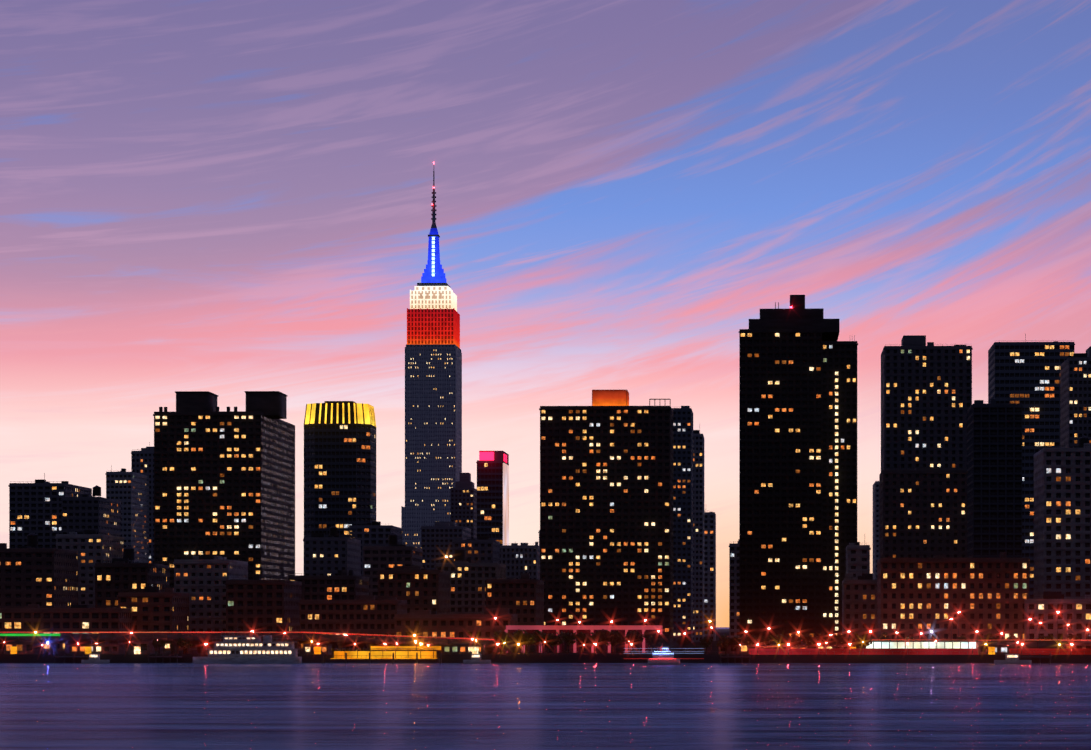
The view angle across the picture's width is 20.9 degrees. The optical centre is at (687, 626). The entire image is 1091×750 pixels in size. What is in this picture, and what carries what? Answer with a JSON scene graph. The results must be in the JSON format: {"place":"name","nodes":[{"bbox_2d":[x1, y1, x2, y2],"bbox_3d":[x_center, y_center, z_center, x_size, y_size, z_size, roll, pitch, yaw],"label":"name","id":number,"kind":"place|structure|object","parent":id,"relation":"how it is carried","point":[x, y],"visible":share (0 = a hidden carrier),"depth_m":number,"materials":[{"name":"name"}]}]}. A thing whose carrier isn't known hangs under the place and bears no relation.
{"place":"outdoors","nodes":[
{"label":"outdoors","id":0,"kind":"place"},
{"bbox_2d":[0,532,77,607],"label":"building","id":1,"kind":"structure","parent":0,"point":[45,577],"depth_m":1148.96,"materials":[{"name":"black concrete"}]},
{"bbox_2d":[8,473,91,547],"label":"building","id":2,"kind":"structure","parent":0,"point":[36,507],"depth_m":1501.15,"materials":[{"name":"black concrete"}]},
{"bbox_2d":[0,602,131,650],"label":"building","id":3,"kind":"structure","parent":0,"point":[31,618],"depth_m":1017.71,"materials":[{"name":"black concrete"}]},
{"bbox_2d":[55,530,123,607],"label":"building","id":4,"kind":"structure","parent":0,"point":[91,547],"depth_m":1198.53,"materials":[{"name":"black concrete"}]},
{"bbox_2d":[61,485,120,536],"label":"building","id":5,"kind":"structure","parent":0,"point":[83,512],"depth_m":1450.32,"materials":[{"name":"black glass"}]},
{"bbox_2d":[105,465,148,562],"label":"building","id":6,"kind":"structure","parent":0,"point":[129,491],"depth_m":1756.87,"materials":[{"name":"black glass"}]},
{"bbox_2d":[94,546,169,607],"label":"building","id":7,"kind":"structure","parent":0,"point":[115,576],"depth_m":1097.65,"materials":[{"name":"black glass"}]},
{"bbox_2d":[131,442,153,562],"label":"building","id":8,"kind":"structure","parent":0,"point":[142,461],"depth_m":1801.14,"materials":[{"name":"black glass"}]},
{"bbox_2d":[117,586,188,650],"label":"building","id":9,"kind":"structure","parent":0,"point":[154,610],"depth_m":1036.95,"materials":[{"name":"black concrete"}]},
{"bbox_2d":[173,555,247,649],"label":"building","id":10,"kind":"structure","parent":0,"point":[201,580],"depth_m":1076.55,"materials":[{"name":"black glass"}]},
{"bbox_2d":[225,576,301,645],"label":"building","id":11,"kind":"structure","parent":0,"point":[257,605],"depth_m":1056.03,"materials":[{"name":"black concrete"}]},
{"bbox_2d":[288,570,368,599],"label":"building","id":12,"kind":"structure","parent":0,"point":[346,584],"depth_m":1145.61,"materials":[{"name":"black concrete"}]},
{"bbox_2d":[303,525,360,575],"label":"building","id":13,"kind":"structure","parent":0,"point":[330,553],"depth_m":1497.04,"materials":[{"name":"black concrete"}]},
{"bbox_2d":[298,590,406,650],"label":"building","id":14,"kind":"structure","parent":0,"point":[363,615],"depth_m":1034.93,"materials":[{"name":"black concrete"}]},
{"bbox_2d":[362,533,422,598],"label":"building","id":15,"kind":"structure","parent":0,"point":[379,557],"depth_m":1295.50,"materials":[{"name":"black concrete"}]},
{"bbox_2d":[377,566,449,613],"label":"building","id":16,"kind":"structure","parent":0,"point":[418,588],"depth_m":1114.58,"materials":[{"name":"black concrete"}]},
{"bbox_2d":[401,162,461,547],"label":"skyscraper","id":17,"kind":"structure","parent":0,"point":[433,412],"depth_m":2706.09,"materials":[{"name":"stone"}]},
{"bbox_2d":[420,522,470,569],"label":"building","id":18,"kind":"structure","parent":0,"point":[438,538],"depth_m":1695.90,"materials":[{"name":"black concrete"}]},
{"bbox_2d":[393,603,517,651],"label":"building","id":19,"kind":"structure","parent":0,"point":[486,625],"depth_m":1003.84,"materials":[{"name":"black concrete"}]},
{"bbox_2d":[450,473,476,539],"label":"stepped tower","id":20,"kind":"structure","parent":0,"point":[464,502],"depth_m":2096.57,"materials":[{"name":"black concrete"}]},
{"bbox_2d":[435,547,505,613],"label":"building","id":21,"kind":"structure","parent":0,"point":[468,578],"depth_m":1174.09,"materials":[{"name":"black concrete"}]},
{"bbox_2d":[452,536,499,562],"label":"building","id":22,"kind":"structure","parent":0,"point":[484,549],"depth_m":1494.78,"materials":[{"name":"black concrete"}]},
{"bbox_2d":[485,573,543,624],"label":"building","id":23,"kind":"structure","parent":0,"point":[523,597],"depth_m":1093.45,"materials":[{"name":"black concrete"}]},
{"bbox_2d":[500,542,539,579],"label":"building","id":24,"kind":"structure","parent":0,"point":[516,559],"depth_m":1544.26,"materials":[{"name":"black concrete"}]},
{"bbox_2d":[0,627,1090,749],"bbox_3d":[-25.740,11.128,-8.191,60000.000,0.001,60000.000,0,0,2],"label":"river water","id":25,"kind":"structure","parent":0,"point":[571,706],"depth_m":409.91,"materials":[{"name":"liquid"}]},
{"bbox_2d":[81,654,109,663],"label":"moored boat","id":26,"kind":"object","parent":25,"relation":"on","point":[94,658],"visible":0.92,"depth_m":882.65,"materials":[{"name":"white paint"}]},
{"bbox_2d":[193,628,301,663],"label":"ferry boat","id":27,"kind":"object","parent":25,"relation":"on","point":[242,650],"visible":1,"depth_m":880.08,"materials":[{"name":"white paint"}]},
{"bbox_2d":[322,649,441,662],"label":"ferry pier","id":28,"kind":"structure","parent":25,"relation":"in","point":[395,656],"depth_m":887.59,"materials":[{"name":"metal"}]},
{"bbox_2d":[463,654,490,663],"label":"moored boat","id":29,"kind":"object","parent":25,"relation":"on","point":[475,658],"visible":0.96,"depth_m":879.42,"materials":[{"name":"white paint"}]},
{"bbox_2d":[624,646,703,664],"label":"sightseeing boat","id":30,"kind":"object","parent":25,"relation":"on","point":[665,656],"visible":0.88,"depth_m":852.12,"materials":[{"name":"white paint"}]},
{"bbox_2d":[994,654,1031,663],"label":"moored boat","id":31,"kind":"object","parent":25,"relation":"on","point":[1011,658],"visible":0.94,"depth_m":873.04,"materials":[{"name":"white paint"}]},
{"bbox_2d":[0,629,1090,662],"bbox_3d":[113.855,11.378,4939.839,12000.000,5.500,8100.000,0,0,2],"label":"waterfront","id":32,"kind":"structure","parent":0,"point":[702,656],"depth_m":892.41,"materials":[{"name":"concrete"}]},
{"bbox_2d":[0,638,43,653],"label":"tree row","id":33,"kind":"object","parent":32,"relation":"on","point":[39,643],"visible":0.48,"depth_m":910.33,"materials":[{"name":"black plant"}]},
{"bbox_2d":[128,637,191,653],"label":"tree row","id":34,"kind":"object","parent":32,"relation":"on","point":[182,643],"visible":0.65,"depth_m":909.20,"materials":[{"name":"black plant"}]},
{"bbox_2d":[153,391,294,587],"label":"high-rise building","id":35,"kind":"structure","parent":32,"relation":"on","point":[224,483],"depth_m":1247.64,"materials":[{"name":"black glass"}]},
{"bbox_2d":[304,401,375,537],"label":"skyscraper","id":36,"kind":"structure","parent":32,"relation":"on","point":[340,465],"depth_m":1647.62,"materials":[{"name":"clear glass"}]},
{"bbox_2d":[348,521,402,575],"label":"building","id":37,"kind":"structure","parent":32,"relation":"on","point":[375,532],"depth_m":1646.84,"materials":[{"name":"black glass"}]},
{"bbox_2d":[476,451,508,544],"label":"skyscraper","id":38,"kind":"structure","parent":32,"relation":"on","point":[492,495],"depth_m":1945.68,"materials":[{"name":"black"}]},
{"bbox_2d":[0,632,1090,653],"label":"fdr drive viaduct","id":39,"kind":"object","parent":32,"relation":"on","point":[374,641],"visible":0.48,"depth_m":925.79,"materials":[{"name":"concrete"}]},
{"bbox_2d":[3,639,1090,663],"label":"waterfront sheds","id":40,"kind":"object","parent":32,"relation":"on","point":[134,647],"visible":0.88,"depth_m":903.13,"materials":[{"name":"concrete"}]},
{"bbox_2d":[18,648,1090,654],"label":"esplanade railing","id":41,"kind":"object","parent":32,"relation":"on","point":[897,651],"visible":0.79,"depth_m":895.59,"materials":[{"name":"metal"}]},
{"bbox_2d":[34,556,1088,654],"bbox_3d":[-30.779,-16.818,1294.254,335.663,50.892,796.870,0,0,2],"label":"street lamps","id":42,"kind":"object","parent":32,"relation":"on","point":[745,631],"visible":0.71,"depth_m":938.32,"materials":[{"name":"metal"}]},
{"bbox_2d":[493,629,662,653],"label":"tree row","id":43,"kind":"object","parent":32,"relation":"on","point":[556,640],"visible":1,"depth_m":908.08,"materials":[{"name":"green plant"}]},
{"bbox_2d":[500,631,663,653],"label":"tree row","id":44,"kind":"object","parent":32,"relation":"on","point":[569,640],"visible":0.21,"depth_m":915.18,"materials":[{"name":"black plant"}]},
{"bbox_2d":[651,633,726,653],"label":"tree row","id":45,"kind":"object","parent":32,"relation":"on","point":[705,642],"visible":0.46,"depth_m":925.23,"materials":[{"name":"black plant"}]},
{"bbox_2d":[729,539,738,637],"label":"building","id":46,"kind":"structure","parent":32,"relation":"on","point":[733,589],"depth_m":1441.06,"materials":[{"name":"black glass"}]},
{"bbox_2d":[719,634,865,647],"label":"tree row","id":47,"kind":"object","parent":32,"relation":"on","point":[814,646],"visible":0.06,"depth_m":910.96,"materials":[{"name":"black plant"}]},
{"bbox_2d":[717,632,872,652],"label":"tree row","id":48,"kind":"object","parent":32,"relation":"on","point":[805,638],"visible":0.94,"depth_m":901.73,"materials":[{"name":"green plant"}]},
{"bbox_2d":[866,640,1060,647],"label":"waterfront pavilion","id":49,"kind":"structure","parent":32,"relation":"on","point":[921,644],"depth_m":904.43,"materials":[{"name":"metal"}]},
{"bbox_2d":[877,632,1080,640],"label":"tree row","id":50,"kind":"object","parent":32,"relation":"on","point":[989,636],"visible":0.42,"depth_m":945.48,"materials":[{"name":"black plant"}]},
{"bbox_2d":[0,0,1090,626],"label":"sky","id":51,"kind":"structure","parent":0,"point":[226,199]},
{"bbox_2d":[505,625,661,652],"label":"pier building","id":52,"kind":"structure","parent":0,"point":[510,630],"depth_m":968.10,"materials":[{"name":"red concrete"}]},
{"bbox_2d":[539,390,672,646],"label":"skyscraper","id":53,"kind":"structure","parent":0,"point":[606,507],"depth_m":1242.65,"materials":[{"name":"black glass"}]},
{"bbox_2d":[672,406,692,642],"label":"building","id":54,"kind":"structure","parent":0,"point":[682,520],"depth_m":1541.85,"materials":[{"name":"black glass"}]},
{"bbox_2d":[693,430,703,641],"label":"building","id":55,"kind":"structure","parent":0,"point":[698,536],"depth_m":1641.62,"materials":[{"name":"black glass"}]},
{"bbox_2d":[704,512,715,640],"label":"building","id":56,"kind":"structure","parent":0,"point":[710,566],"depth_m":1741.45,"materials":[{"name":"black glass"}]},
{"bbox_2d":[739,295,857,641],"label":"skyscraper","id":57,"kind":"structure","parent":0,"point":[797,447],"depth_m":1310.46,"materials":[{"name":"black glass"}]},
{"bbox_2d":[846,537,870,579],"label":"building","id":58,"kind":"structure","parent":0,"point":[857,559],"depth_m":1109.73,"materials":[{"name":"black concrete"}]},
{"bbox_2d":[842,573,876,639],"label":"building","id":59,"kind":"structure","parent":0,"point":[859,606],"depth_m":1049.84,"materials":[{"name":"brown brick"}]},
{"bbox_2d":[873,481,878,579],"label":"building","id":60,"kind":"structure","parent":0,"point":[875,521],"depth_m":1938.58,"materials":[{"name":"black glass"}]},
{"bbox_2d":[879,467,967,558],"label":"building","id":61,"kind":"structure","parent":0,"point":[923,511],"depth_m":1168.97,"materials":[{"name":"black glass"}]},
{"bbox_2d":[881,335,972,471],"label":"building","id":62,"kind":"structure","parent":0,"point":[926,397],"depth_m":1368.60,"materials":[{"name":"black glass"}]},
{"bbox_2d":[877,552,1029,640],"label":"building","id":63,"kind":"structure","parent":0,"point":[935,594],"depth_m":999.02,"materials":[{"name":"brown brick"}]},
{"bbox_2d":[967,399,1022,557],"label":"building","id":64,"kind":"structure","parent":0,"point":[994,479],"depth_m":1268.03,"materials":[{"name":"black glass"}]},
{"bbox_2d":[988,334,1074,598],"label":"building","id":65,"kind":"structure","parent":0,"point":[1026,374],"depth_m":1636.47,"materials":[{"name":"black glass"}]},
{"bbox_2d":[1024,592,1090,640],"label":"building","id":66,"kind":"structure","parent":0,"point":[1075,614],"depth_m":988.06,"materials":[{"name":"brown brick"}]},
{"bbox_2d":[1034,436,1090,598],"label":"building","id":67,"kind":"structure","parent":0,"point":[1062,519],"depth_m":1137.55,"materials":[{"name":"grey glass"}]},
{"bbox_2d":[1060,346,1090,447],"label":"building","id":68,"kind":"structure","parent":0,"point":[1075,397],"depth_m":1506.20,"materials":[{"name":"black glass"}]}
]}

